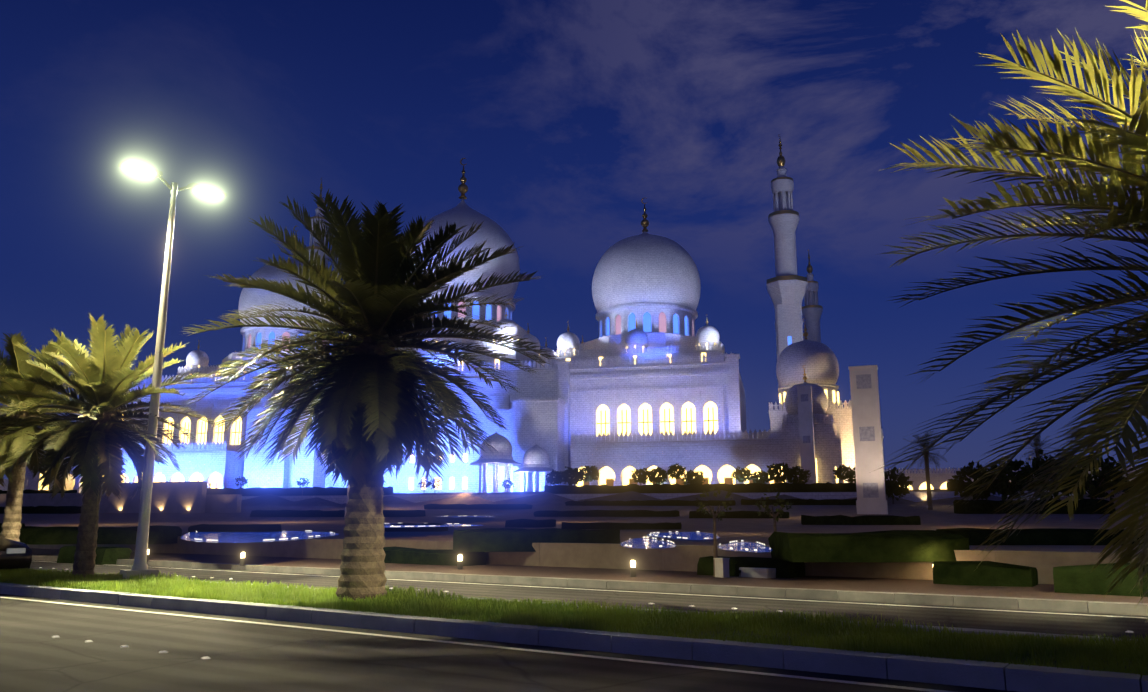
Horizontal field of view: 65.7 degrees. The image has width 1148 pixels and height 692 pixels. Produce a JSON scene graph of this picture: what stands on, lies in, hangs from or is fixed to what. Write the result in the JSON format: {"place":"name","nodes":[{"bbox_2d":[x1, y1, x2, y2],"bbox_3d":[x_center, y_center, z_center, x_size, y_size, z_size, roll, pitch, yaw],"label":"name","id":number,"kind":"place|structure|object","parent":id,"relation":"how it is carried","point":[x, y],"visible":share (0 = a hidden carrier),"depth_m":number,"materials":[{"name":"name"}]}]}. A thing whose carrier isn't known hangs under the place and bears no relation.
{"place":"outdoors","nodes":[
{"label":"outdoors","id":0,"kind":"place"},
{"bbox_2d":[0,333,135,541],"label":"palm tree","id":1,"kind":"object","parent":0,"point":[11,523],"visible":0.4,"depth_m":23.39,"materials":[{"name":"green plant"}]},
{"bbox_2d":[0,560,1147,691],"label":"road asphalt","id":2,"kind":"structure","parent":0,"point":[35,656],"depth_m":9.94,"materials":[{"name":"grey asphalt"}]},
{"bbox_2d":[0,534,31,570],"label":"car body","id":3,"kind":"object","parent":2,"relation":"on","point":[16,555],"visible":0.73,"depth_m":21.34,"materials":[{"name":"black paint"}]},
{"bbox_2d":[0,561,1143,691],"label":"road edge lines","id":4,"kind":"object","parent":2,"relation":"on","point":[823,679],"depth_m":11.00,"materials":[{"name":"paint"}]},
{"bbox_2d":[39,567,1132,658],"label":"road studs","id":5,"kind":"object","parent":2,"relation":"on","point":[206,657],"visible":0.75,"depth_m":11.09,"materials":[{"name":"white"}]},
{"bbox_2d":[32,555,1147,615],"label":"kerb","id":6,"kind":"structure","parent":2,"relation":"on","point":[1106,607],"depth_m":17.36,"materials":[{"name":"concrete"}]},
{"bbox_2d":[0,489,1147,552],"bbox_3d":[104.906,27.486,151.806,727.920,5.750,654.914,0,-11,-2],"label":"garden ground","id":7,"kind":"structure","parent":0,"point":[941,515],"depth_m":95.40,"materials":[{"name":"brown soil"}]},
{"bbox_2d":[0,481,241,512],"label":"garden walls","id":8,"kind":"structure","parent":7,"relation":"on","point":[180,497],"depth_m":133.22,"materials":[{"name":"stone"}]},
{"bbox_2d":[180,516,771,551],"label":"pools","id":9,"kind":"object","parent":7,"relation":"on","point":[235,537],"visible":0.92,"depth_m":33.31,"materials":[{"name":"blue liquid"}]},
{"bbox_2d":[186,516,764,550],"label":"pool rim lights","id":10,"kind":"object","parent":9,"relation":"on","point":[470,525],"visible":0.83,"depth_m":29.88},
{"bbox_2d":[470,431,556,492],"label":"domed pavilions","id":11,"kind":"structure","parent":7,"relation":"on","point":[535,458],"depth_m":178.07,"materials":[{"name":"stone"}]},
{"bbox_2d":[345,365,887,514],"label":"pylons","id":12,"kind":"object","parent":7,"relation":"on","point":[865,405],"visible":0.56,"depth_m":104.01,"materials":[{"name":"stone"}]},
{"bbox_2d":[801,374,878,497],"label":"pylon panels","id":13,"kind":"object","parent":12,"relation":"on","point":[863,381],"visible":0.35,"depth_m":103.70,"materials":[{"name":"beige stone"}]},
{"bbox_2d":[902,430,946,509],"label":"palm tree","id":14,"kind":"object","parent":7,"relation":"on","point":[926,459],"visible":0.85,"depth_m":115.15,"materials":[{"name":"green"}]},
{"bbox_2d":[1020,432,1054,498],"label":"palm tree","id":15,"kind":"object","parent":7,"relation":"on","point":[1034,444],"visible":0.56,"depth_m":132.40,"materials":[{"name":"green"}]},
{"bbox_2d":[0,0,1147,479],"label":"sky","id":16,"kind":"structure","parent":0,"point":[563,116],"materials":[{"name":"blue"}]},
{"bbox_2d":[30,548,1147,602],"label":"pavement","id":17,"kind":"structure","parent":0,"point":[1044,591],"depth_m":20.03,"materials":[{"name":"grey concrete"}]},
{"bbox_2d":[147,548,932,576],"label":"bollard lights","id":18,"kind":"object","parent":17,"relation":"on","point":[460,566],"visible":0.65,"depth_m":23.77},
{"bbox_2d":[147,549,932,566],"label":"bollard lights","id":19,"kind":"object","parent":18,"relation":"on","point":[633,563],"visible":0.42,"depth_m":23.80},
{"bbox_2d":[0,480,1147,596],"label":"hedges","id":20,"kind":"object","parent":17,"relation":"on","point":[792,554],"visible":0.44,"depth_m":26.47,"materials":[{"name":"green plant"}]},
{"bbox_2d":[235,448,1131,521],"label":"trees","id":21,"kind":"object","parent":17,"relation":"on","point":[1007,474],"visible":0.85,"depth_m":126.63,"materials":[{"name":"green plant"}]},
{"bbox_2d":[714,558,775,577],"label":"boxes","id":22,"kind":"object","parent":17,"relation":"on","point":[721,567],"visible":0.92,"depth_m":20.41,"materials":[{"name":"concrete"}]},
{"bbox_2d":[239,473,1104,576],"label":"tree trunks","id":23,"kind":"object","parent":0,"point":[715,554],"visible":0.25,"depth_m":20.92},
{"label":"ground","id":24,"kind":"structure","parent":0,"visible":0},
{"bbox_2d":[0,166,1142,503],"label":"mosque","id":25,"kind":"structure","parent":24,"relation":"on","point":[552,406],"depth_m":199.60,"materials":[{"name":"white stone"}]},
{"bbox_2d":[38,339,842,489],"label":"arched windows","id":26,"kind":"structure","parent":25,"relation":"in","point":[710,405],"depth_m":191.73,"materials":[{"name":"yellow glass"}]},
{"bbox_2d":[68,134,839,407],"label":"finials","id":27,"kind":"object","parent":25,"relation":"on","point":[463,186],"visible":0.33,"depth_m":255.80,"materials":[{"name":"gold metal"}]},
{"bbox_2d":[248,302,665,349],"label":"dome windows","id":28,"kind":"structure","parent":25,"relation":"in","point":[662,322],"depth_m":216.09,"materials":[{"name":"blue glass"}]},
{"bbox_2d":[167,408,782,487],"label":"mosque mullions","id":29,"kind":"object","parent":25,"relation":"attached to","point":[609,482],"visible":0.08,"depth_m":189.14,"materials":[{"name":"white stone"}]},
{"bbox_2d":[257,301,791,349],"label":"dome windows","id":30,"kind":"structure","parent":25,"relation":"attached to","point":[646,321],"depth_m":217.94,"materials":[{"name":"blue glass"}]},
{"bbox_2d":[81,454,1010,489],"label":"arcade openings","id":31,"kind":"object","parent":25,"relation":"in","point":[725,471],"visible":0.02,"depth_m":183.37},
{"bbox_2d":[0,570,1147,691],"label":"kerbs","id":32,"kind":"structure","parent":24,"relation":"on","point":[993,675],"depth_m":9.55,"materials":[{"name":"concrete"}]},
{"bbox_2d":[27,536,1143,583],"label":"retaining wall","id":33,"kind":"structure","parent":24,"relation":"on","point":[619,556],"depth_m":23.86,"materials":[{"name":"stone"}]},
{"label":"median soil","id":34,"kind":"structure","parent":0,"visible":0},
{"bbox_2d":[0,568,1147,678],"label":"median turf","id":35,"kind":"structure","parent":34,"relation":"on","point":[1024,659],"depth_m":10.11,"materials":[{"name":"green plant"}]},
{"bbox_2d":[0,314,219,577],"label":"palm tree","id":36,"kind":"object","parent":35,"relation":"on","point":[95,440],"visible":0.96,"depth_m":19.76,"materials":[{"name":"yellow"}]},
{"bbox_2d":[118,160,226,578],"bbox_3d":[-9.436,0.603,20.157,0.743,9.319,2.571,-10,-15,41],"label":"street lamp pole","id":37,"kind":"object","parent":35,"relation":"on","point":[139,566],"visible":0.98,"depth_m":20.05,"materials":[{"name":"grey metal"}]},
{"bbox_2d":[183,189,560,600],"bbox_3d":[-3.401,0.967,15.417,6.458,6.784,5.894,0,-11,-2],"label":"palm tree","id":38,"kind":"object","parent":35,"relation":"on","point":[373,416],"visible":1,"depth_m":14.77,"materials":[{"name":"green"}]},
{"bbox_2d":[874,0,1147,621],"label":"palm tree","id":39,"kind":"object","parent":35,"relation":"on","point":[1127,176],"visible":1,"depth_m":8.69,"materials":[{"name":"yellow"}]}
]}

